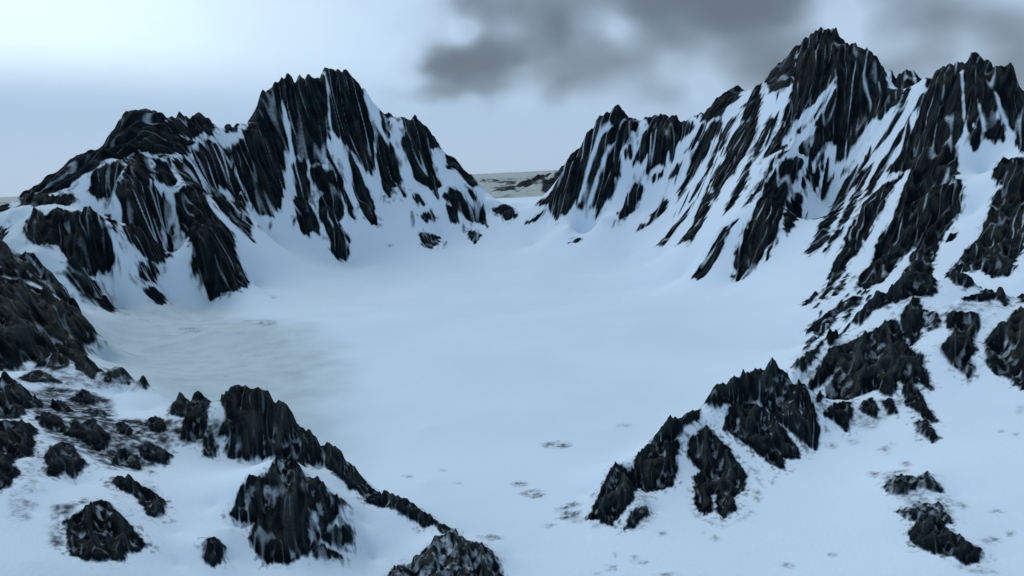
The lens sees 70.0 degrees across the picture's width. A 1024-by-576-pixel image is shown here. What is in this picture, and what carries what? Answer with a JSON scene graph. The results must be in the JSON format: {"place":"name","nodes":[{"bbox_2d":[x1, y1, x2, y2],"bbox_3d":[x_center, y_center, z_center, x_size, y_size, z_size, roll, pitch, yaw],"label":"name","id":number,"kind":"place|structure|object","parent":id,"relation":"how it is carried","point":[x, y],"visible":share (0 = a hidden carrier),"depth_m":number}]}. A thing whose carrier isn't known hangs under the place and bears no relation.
{"place":"outdoors","nodes":[
{"label":"outdoors","id":0,"kind":"place"},
{"bbox_2d":[0,72,1023,575],"bbox_3d":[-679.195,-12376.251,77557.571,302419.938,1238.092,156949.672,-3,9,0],"label":"snow terrain","id":1,"kind":"structure","parent":0,"point":[510,394],"depth_m":1946.50},
{"bbox_2d":[0,451,20,490],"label":"rock spur","id":2,"kind":"structure","parent":1,"relation":"on","point":[10,473],"depth_m":976.28},
{"bbox_2d":[0,419,38,459],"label":"rock spur","id":3,"kind":"structure","parent":1,"relation":"on","point":[18,439],"depth_m":1084.41},
{"bbox_2d":[0,371,45,418],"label":"rock spur","id":4,"kind":"structure","parent":1,"relation":"on","point":[18,400],"depth_m":1261.29},
{"bbox_2d":[0,239,69,299],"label":"rock crest","id":5,"kind":"object","parent":1,"relation":"on","point":[25,266],"visible":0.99,"depth_m":2628.30},
{"bbox_2d":[16,370,64,383],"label":"rock outcrop","id":6,"kind":"object","parent":1,"relation":"on","point":[39,376],"visible":1,"depth_m":1462.26},
{"bbox_2d":[17,190,83,207],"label":"rock crest","id":7,"kind":"object","parent":1,"relation":"on","point":[67,198],"visible":0.96,"depth_m":3698.37},
{"bbox_2d":[33,411,67,432],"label":"rock outcrop","id":8,"kind":"object","parent":1,"relation":"on","point":[51,422],"visible":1,"depth_m":1191.52},
{"bbox_2d":[0,276,102,371],"bbox_3d":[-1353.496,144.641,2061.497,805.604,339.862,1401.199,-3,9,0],"label":"rock headland","id":9,"kind":"structure","parent":1,"relation":"on","point":[38,327],"depth_m":2294.35},
{"bbox_2d":[43,353,70,370],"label":"rock outcrop","id":10,"kind":"object","parent":1,"relation":"on","point":[57,361],"visible":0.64,"depth_m":1607.36},
{"bbox_2d":[43,441,88,479],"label":"rock knoll","id":11,"kind":"structure","parent":1,"relation":"on","point":[62,458],"depth_m":1073.45},
{"bbox_2d":[22,204,120,281],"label":"rock headland","id":12,"kind":"structure","parent":1,"relation":"on","point":[85,237],"depth_m":3449.04},
{"bbox_2d":[62,256,105,307],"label":"rock knoll","id":13,"kind":"structure","parent":1,"relation":"on","point":[86,287],"depth_m":3267.04},
{"bbox_2d":[72,354,100,379],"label":"rock knoll","id":14,"kind":"structure","parent":1,"relation":"on","point":[84,364],"depth_m":1568.97},
{"bbox_2d":[70,389,102,405],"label":"rock outcrop","id":15,"kind":"object","parent":1,"relation":"on","point":[86,397],"visible":1,"depth_m":1434.81},
{"bbox_2d":[62,417,114,451],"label":"rock knoll","id":16,"kind":"structure","parent":1,"relation":"on","point":[92,433],"depth_m":1199.64},
{"bbox_2d":[80,159,124,204],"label":"rock spur","id":17,"kind":"structure","parent":1,"relation":"on","point":[101,183],"depth_m":3887.67},
{"bbox_2d":[64,499,147,561],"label":"rock knoll","id":18,"kind":"structure","parent":1,"relation":"on","point":[101,530],"depth_m":912.08},
{"bbox_2d":[101,206,120,236],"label":"rock outcrop","id":19,"kind":"object","parent":1,"relation":"on","point":[108,213],"visible":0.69,"depth_m":3574.59},
{"bbox_2d":[26,108,196,197],"bbox_3d":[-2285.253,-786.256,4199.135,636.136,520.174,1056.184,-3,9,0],"label":"rocky peak","id":20,"kind":"structure","parent":1,"relation":"on","point":[147,131],"depth_m":4205.73},
{"bbox_2d":[100,366,134,385],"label":"rock outcrop","id":21,"kind":"object","parent":1,"relation":"on","point":[118,375],"visible":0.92,"depth_m":1545.15},
{"bbox_2d":[112,421,137,438],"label":"rock outcrop","id":22,"kind":"object","parent":1,"relation":"on","point":[124,429],"visible":1,"depth_m":1264.87},
{"bbox_2d":[109,446,142,469],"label":"rock outcrop","id":23,"kind":"object","parent":1,"relation":"on","point":[126,457],"visible":0.98,"depth_m":1189.73},
{"bbox_2d":[108,474,168,518],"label":"rock outcrop","id":24,"kind":"object","parent":1,"relation":"on","point":[152,503],"visible":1,"depth_m":1057.54},
{"bbox_2d":[114,151,169,270],"bbox_3d":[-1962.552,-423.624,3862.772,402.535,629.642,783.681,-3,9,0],"label":"rock spur","id":25,"kind":"structure","parent":1,"relation":"on","point":[142,232],"depth_m":3848.86},
{"bbox_2d":[132,255,162,287],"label":"rock knoll","id":26,"kind":"structure","parent":1,"relation":"on","point":[146,270],"depth_m":3582.63},
{"bbox_2d":[141,285,168,306],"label":"rock outcrop","id":27,"kind":"object","parent":1,"relation":"on","point":[155,296],"visible":1,"depth_m":3514.90},
{"bbox_2d":[136,443,174,464],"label":"rock outcrop","id":28,"kind":"object","parent":1,"relation":"on","point":[153,453],"visible":1,"depth_m":1223.50},
{"bbox_2d":[142,179,170,233],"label":"rock spur","id":29,"kind":"structure","parent":1,"relation":"on","point":[157,197],"depth_m":4000.85},
{"bbox_2d":[143,416,169,433],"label":"rock outcrop","id":30,"kind":"object","parent":1,"relation":"on","point":[157,425],"visible":1,"depth_m":1311.82},
{"bbox_2d":[152,155,180,188],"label":"rock outcrop","id":31,"kind":"object","parent":1,"relation":"on","point":[165,172],"visible":1,"depth_m":4146.36},
{"bbox_2d":[164,220,177,259],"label":"rock outcrop","id":32,"kind":"object","parent":1,"relation":"on","point":[171,240],"visible":0.84,"depth_m":3965.02},
{"bbox_2d":[168,391,211,442],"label":"rock knoll","id":33,"kind":"structure","parent":1,"relation":"on","point":[194,412],"depth_m":1344.23},
{"bbox_2d":[170,155,209,195],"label":"rock rib","id":34,"kind":"object","parent":1,"relation":"on","point":[186,171],"visible":0.99,"depth_m":4311.50},
{"bbox_2d":[166,111,218,140],"bbox_3d":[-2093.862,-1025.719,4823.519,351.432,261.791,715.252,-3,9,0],"label":"rock crest","id":35,"kind":"object","parent":1,"relation":"on","point":[197,126],"visible":0.69,"depth_m":4653.41},
{"bbox_2d":[201,431,218,459],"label":"rock outcrop","id":36,"kind":"object","parent":1,"relation":"on","point":[210,445],"visible":1,"depth_m":1291.43},
{"bbox_2d":[171,184,252,301],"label":"rock spur","id":37,"kind":"structure","parent":1,"relation":"on","point":[216,267],"depth_m":3803.13},
{"bbox_2d":[201,536,227,567],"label":"rock outcrop","id":38,"kind":"object","parent":1,"relation":"on","point":[214,552],"visible":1,"depth_m":972.13},
{"bbox_2d":[190,136,254,215],"bbox_3d":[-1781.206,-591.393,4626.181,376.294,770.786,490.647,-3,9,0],"label":"rock rib","id":39,"kind":"object","parent":1,"relation":"on","point":[212,159],"visible":0.74,"depth_m":4644.12},
{"bbox_2d":[207,184,255,243],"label":"rock rib","id":40,"kind":"object","parent":1,"relation":"on","point":[237,215],"visible":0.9,"depth_m":4304.74},
{"bbox_2d":[228,81,292,220],"bbox_3d":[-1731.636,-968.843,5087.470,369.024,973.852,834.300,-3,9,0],"label":"rock spur","id":41,"kind":"structure","parent":1,"relation":"on","point":[261,150],"depth_m":5025.80},
{"bbox_2d":[216,385,320,466],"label":"rocky peak","id":42,"kind":"structure","parent":1,"relation":"on","point":[257,423],"depth_m":1328.34},
{"bbox_2d":[230,456,346,563],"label":"rocky peak","id":43,"kind":"structure","parent":1,"relation":"on","point":[289,509],"depth_m":1091.79},
{"bbox_2d":[290,157,322,237],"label":"rock rib","id":44,"kind":"object","parent":1,"relation":"on","point":[302,199],"visible":1,"depth_m":5058.85},
{"bbox_2d":[311,542,343,560],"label":"rock outcrop","id":45,"kind":"object","parent":1,"relation":"on","point":[322,551],"visible":1,"depth_m":1072.91},
{"bbox_2d":[310,161,352,261],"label":"rock spur","id":46,"kind":"structure","parent":1,"relation":"on","point":[331,210],"depth_m":5028.44},
{"bbox_2d":[276,67,391,185],"bbox_3d":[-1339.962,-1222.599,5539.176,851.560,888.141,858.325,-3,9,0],"label":"rocky peak","id":47,"kind":"structure","parent":1,"relation":"on","point":[327,109],"depth_m":5363.86},
{"bbox_2d":[322,521,356,548],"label":"rock outcrop","id":48,"kind":"object","parent":1,"relation":"on","point":[340,535],"visible":1,"depth_m":1114.53},
{"bbox_2d":[334,173,356,219],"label":"rock rib","id":49,"kind":"object","parent":1,"relation":"on","point":[350,206],"visible":1,"depth_m":5134.97},
{"bbox_2d":[319,442,380,499],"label":"rock crest","id":50,"kind":"object","parent":1,"relation":"on","point":[340,466],"visible":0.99,"depth_m":1294.00},
{"bbox_2d":[341,142,379,227],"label":"rock rib","id":51,"kind":"object","parent":1,"relation":"on","point":[365,197],"visible":1,"depth_m":5263.89},
{"bbox_2d":[375,126,406,198],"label":"rock rib","id":52,"kind":"object","parent":1,"relation":"on","point":[391,172],"visible":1,"depth_m":5477.04},
{"bbox_2d":[364,490,460,533],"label":"rock crest","id":53,"kind":"object","parent":1,"relation":"on","point":[406,508],"visible":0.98,"depth_m":1232.80},
{"bbox_2d":[399,115,444,199],"bbox_3d":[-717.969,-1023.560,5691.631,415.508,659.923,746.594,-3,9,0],"label":"rocky peak","id":54,"kind":"structure","parent":1,"relation":"on","point":[419,145],"depth_m":5554.05},
{"bbox_2d":[415,206,439,224],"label":"rock outcrop","id":55,"kind":"object","parent":1,"relation":"on","point":[429,216],"visible":1,"depth_m":5261.81},
{"bbox_2d":[415,229,442,249],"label":"rock outcrop","id":56,"kind":"object","parent":1,"relation":"on","point":[428,239],"visible":1,"depth_m":5077.58},
{"bbox_2d":[387,528,504,575],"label":"rock knoll","id":57,"kind":"structure","parent":1,"relation":"on","point":[453,553],"depth_m":1095.51},
{"bbox_2d":[440,186,474,224],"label":"rock outcrop","id":58,"kind":"object","parent":1,"relation":"on","point":[456,208],"visible":1,"depth_m":5397.95},
{"bbox_2d":[441,148,486,192],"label":"rock crest","id":59,"kind":"object","parent":1,"relation":"on","point":[452,163],"visible":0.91,"depth_m":5611.42},
{"bbox_2d":[465,196,489,228],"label":"rock outcrop","id":60,"kind":"object","parent":1,"relation":"on","point":[478,213],"visible":0.91,"depth_m":5494.18},
{"bbox_2d":[487,203,519,221],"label":"rock outcrop","id":61,"kind":"object","parent":1,"relation":"on","point":[506,212],"visible":1,"depth_m":5375.88},
{"bbox_2d":[547,104,640,223],"bbox_3d":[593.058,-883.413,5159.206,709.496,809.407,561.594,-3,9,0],"label":"rocky peak","id":62,"kind":"structure","parent":1,"relation":"on","point":[591,175],"depth_m":5091.81},
{"bbox_2d":[586,461,637,525],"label":"rock spur","id":63,"kind":"structure","parent":1,"relation":"on","point":[616,496],"depth_m":1287.42},
{"bbox_2d":[615,179,646,225],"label":"rock outcrop","id":64,"kind":"object","parent":1,"relation":"on","point":[630,205],"visible":1,"depth_m":4873.93},
{"bbox_2d":[623,505,650,529],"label":"rock outcrop","id":65,"kind":"object","parent":1,"relation":"on","point":[637,517],"visible":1,"depth_m":1237.95},
{"bbox_2d":[630,435,680,491],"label":"rock spur","id":66,"kind":"structure","parent":1,"relation":"on","point":[654,467],"depth_m":1380.35},
{"bbox_2d":[646,195,670,226],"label":"rock outcrop","id":67,"kind":"object","parent":1,"relation":"on","point":[656,213],"visible":1,"depth_m":4700.40},
{"bbox_2d":[632,113,694,177],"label":"rocky peak","id":68,"kind":"structure","parent":1,"relation":"on","point":[661,139],"depth_m":4975.09},
{"bbox_2d":[654,198,695,247],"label":"rock rib","id":69,"kind":"object","parent":1,"relation":"on","point":[664,240],"visible":0.99,"depth_m":4375.52},
{"bbox_2d":[651,407,701,441],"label":"rock crest","id":70,"kind":"object","parent":1,"relation":"on","point":[671,429],"visible":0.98,"depth_m":1459.84},
{"bbox_2d":[680,121,707,157],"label":"snow","id":71,"kind":"structure","parent":1,"relation":"on","point":[687,150],"depth_m":4816.41},
{"bbox_2d":[676,186,712,245],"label":"rock rib","id":72,"kind":"object","parent":1,"relation":"on","point":[701,213],"visible":1,"depth_m":4053.46},
{"bbox_2d":[675,114,724,202],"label":"rock rib","id":73,"kind":"object","parent":1,"relation":"on","point":[702,147],"visible":1,"depth_m":4715.01},
{"bbox_2d":[688,151,716,204],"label":"rock rib","id":74,"kind":"object","parent":1,"relation":"on","point":[710,164],"visible":1,"depth_m":4483.65},
{"bbox_2d":[686,424,747,517],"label":"rock spur","id":75,"kind":"structure","parent":1,"relation":"on","point":[721,476],"depth_m":1373.45},
{"bbox_2d":[691,215,742,280],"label":"rock outcrop","id":76,"kind":"object","parent":1,"relation":"on","point":[706,265],"visible":1,"depth_m":3507.51},
{"bbox_2d":[698,85,744,124],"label":"rock crest","id":77,"kind":"object","parent":1,"relation":"on","point":[721,104],"visible":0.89,"depth_m":4762.66},
{"bbox_2d":[713,113,738,153],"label":"snow","id":78,"kind":"structure","parent":1,"relation":"on","point":[726,131],"depth_m":4508.48},
{"bbox_2d":[710,119,757,202],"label":"rock rib","id":79,"kind":"object","parent":1,"relation":"on","point":[739,143],"visible":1,"depth_m":4188.35},
{"bbox_2d":[721,158,754,216],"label":"rock rib","id":80,"kind":"object","parent":1,"relation":"on","point":[739,188],"visible":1,"depth_m":3821.74},
{"bbox_2d":[739,81,763,121],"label":"rock rib","id":81,"kind":"object","parent":1,"relation":"on","point":[756,98],"visible":0.98,"depth_m":4370.84},
{"bbox_2d":[742,155,776,207],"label":"rock rib","id":82,"kind":"object","parent":1,"relation":"on","point":[770,166],"visible":1,"depth_m":3725.35},
{"bbox_2d":[702,357,821,450],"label":"rocky peak","id":83,"kind":"structure","parent":1,"relation":"on","point":[780,395],"depth_m":1547.59},
{"bbox_2d":[722,399,802,467],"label":"rock spur","id":84,"kind":"structure","parent":1,"relation":"on","point":[761,431],"depth_m":1478.20},
{"bbox_2d":[752,110,777,158],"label":"rock rib","id":85,"kind":"object","parent":1,"relation":"on","point":[759,145],"visible":1,"depth_m":3989.33},
{"bbox_2d":[729,153,805,282],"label":"rock spur","id":86,"kind":"structure","parent":1,"relation":"on","point":[757,242],"depth_m":3458.75},
{"bbox_2d":[762,120,793,159],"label":"rock rib","id":87,"kind":"object","parent":1,"relation":"on","point":[779,143],"visible":1,"depth_m":3863.23},
{"bbox_2d":[764,45,797,96],"bbox_3d":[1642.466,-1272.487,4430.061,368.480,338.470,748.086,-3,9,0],"label":"rock crest","id":88,"kind":"object","parent":1,"relation":"on","point":[781,75],"visible":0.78,"depth_m":4220.33},
{"bbox_2d":[782,186,805,237],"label":"rock outcrop","id":89,"kind":"object","parent":1,"relation":"on","point":[793,214],"visible":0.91,"depth_m":3638.76},
{"bbox_2d":[797,158,813,193],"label":"rock rib","id":90,"kind":"object","parent":1,"relation":"on","point":[804,182],"visible":1,"depth_m":3717.94},
{"bbox_2d":[806,349,833,391],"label":"rock rib","id":91,"kind":"object","parent":1,"relation":"on","point":[821,376],"visible":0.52,"depth_m":1763.17},
{"bbox_2d":[810,154,829,193],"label":"rock outcrop","id":92,"kind":"object","parent":1,"relation":"on","point":[819,175],"visible":1,"depth_m":3737.57},
{"bbox_2d":[822,161,838,194],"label":"rock rib","id":93,"kind":"object","parent":1,"relation":"on","point":[829,182],"visible":1,"depth_m":3721.72},
{"bbox_2d":[802,294,867,351],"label":"rock outcrop","id":94,"kind":"object","parent":1,"relation":"on","point":[820,325],"visible":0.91,"depth_m":2439.66},
{"bbox_2d":[823,401,854,431],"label":"rock outcrop","id":95,"kind":"object","parent":1,"relation":"on","point":[841,415],"visible":1,"depth_m":1513.85},
{"bbox_2d":[777,27,904,182],"bbox_3d":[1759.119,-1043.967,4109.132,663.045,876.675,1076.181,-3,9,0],"label":"rocky peak","id":96,"kind":"structure","parent":1,"relation":"on","point":[844,98],"depth_m":3852.86},
{"bbox_2d":[791,284,893,375],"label":"rock crest","id":97,"kind":"object","parent":1,"relation":"on","point":[805,361],"visible":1,"depth_m":1955.07},
{"bbox_2d":[821,159,875,252],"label":"rock rib","id":98,"kind":"object","parent":1,"relation":"on","point":[847,212],"visible":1,"depth_m":3310.89},
{"bbox_2d":[802,86,912,257],"bbox_3d":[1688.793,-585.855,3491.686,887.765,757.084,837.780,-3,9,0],"label":"rock rib","id":99,"kind":"object","parent":1,"relation":"on","point":[825,227],"visible":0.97,"depth_m":3549.03},
{"bbox_2d":[814,171,905,307],"bbox_3d":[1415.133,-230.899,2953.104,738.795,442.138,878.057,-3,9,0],"label":"rock spur","id":100,"kind":"structure","parent":1,"relation":"on","point":[865,220],"depth_m":3103.53},
{"bbox_2d":[814,319,924,404],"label":"rock knoll","id":101,"kind":"structure","parent":1,"relation":"on","point":[884,358],"depth_m":1728.48},
{"bbox_2d":[860,397,882,418],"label":"rock outcrop","id":102,"kind":"object","parent":1,"relation":"on","point":[870,407],"visible":1,"depth_m":1543.70},
{"bbox_2d":[862,121,908,197],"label":"rock rib","id":103,"kind":"object","parent":1,"relation":"on","point":[885,162],"visible":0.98,"depth_m":3443.58},
{"bbox_2d":[887,69,914,88],"bbox_3d":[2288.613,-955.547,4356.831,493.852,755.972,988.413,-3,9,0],"label":"rock crest","id":104,"kind":"object","parent":1,"relation":"on","point":[902,80],"visible":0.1,"depth_m":4538.38},
{"bbox_2d":[883,471,945,495],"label":"rock outcrop","id":105,"kind":"object","parent":1,"relation":"on","point":[900,484],"visible":1,"depth_m":1187.76},
{"bbox_2d":[892,270,938,302],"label":"rocky peak","id":106,"kind":"structure","parent":1,"relation":"on","point":[909,284],"depth_m":1987.89},
{"bbox_2d":[901,381,937,423],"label":"rock outcrop","id":107,"kind":"object","parent":1,"relation":"on","point":[915,400],"visible":1,"depth_m":1527.72},
{"bbox_2d":[900,296,941,346],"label":"rock knoll","id":108,"kind":"structure","parent":1,"relation":"on","point":[918,320],"depth_m":1828.29},
{"bbox_2d":[917,362,935,390],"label":"rock outcrop","id":109,"kind":"object","parent":1,"relation":"on","point":[926,382],"visible":1,"depth_m":1600.13},
{"bbox_2d":[897,501,956,524],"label":"rock outcrop","id":110,"kind":"object","parent":1,"relation":"on","point":[916,511],"visible":0.99,"depth_m":1100.67},
{"bbox_2d":[913,419,941,442],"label":"rock outcrop","id":111,"kind":"object","parent":1,"relation":"on","point":[927,430],"visible":1,"depth_m":1399.83},
{"bbox_2d":[855,52,1023,289],"bbox_3d":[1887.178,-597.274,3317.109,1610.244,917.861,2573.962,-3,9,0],"label":"rocky peak","id":112,"kind":"structure","parent":1,"relation":"on","point":[976,100],"depth_m":3128.12},
{"bbox_2d":[905,516,981,564],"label":"rock knoll","id":113,"kind":"structure","parent":1,"relation":"on","point":[931,535],"depth_m":1019.42},
{"bbox_2d":[938,310,982,377],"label":"rock outcrop","id":114,"kind":"object","parent":1,"relation":"on","point":[958,349],"visible":1,"depth_m":1641.55},
{"bbox_2d":[948,270,981,288],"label":"rock outcrop","id":115,"kind":"object","parent":1,"relation":"on","point":[962,279],"visible":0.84,"depth_m":1961.47},
{"bbox_2d":[945,155,1023,279],"bbox_3d":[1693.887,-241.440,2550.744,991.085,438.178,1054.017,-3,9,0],"label":"rock spur","id":116,"kind":"structure","parent":1,"relation":"on","point":[993,249],"depth_m":2584.10},
{"bbox_2d":[963,287,1010,305],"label":"rock outcrop","id":117,"kind":"object","parent":1,"relation":"on","point":[999,295],"visible":1,"depth_m":1882.93},
{"bbox_2d":[982,306,1023,389],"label":"rock knoll","id":118,"kind":"structure","parent":1,"relation":"on","point":[1003,345],"depth_m":1588.62},
{"bbox_2d":[0,0,1023,196],"label":"sky","id":119,"kind":"structure","parent":0,"point":[501,86]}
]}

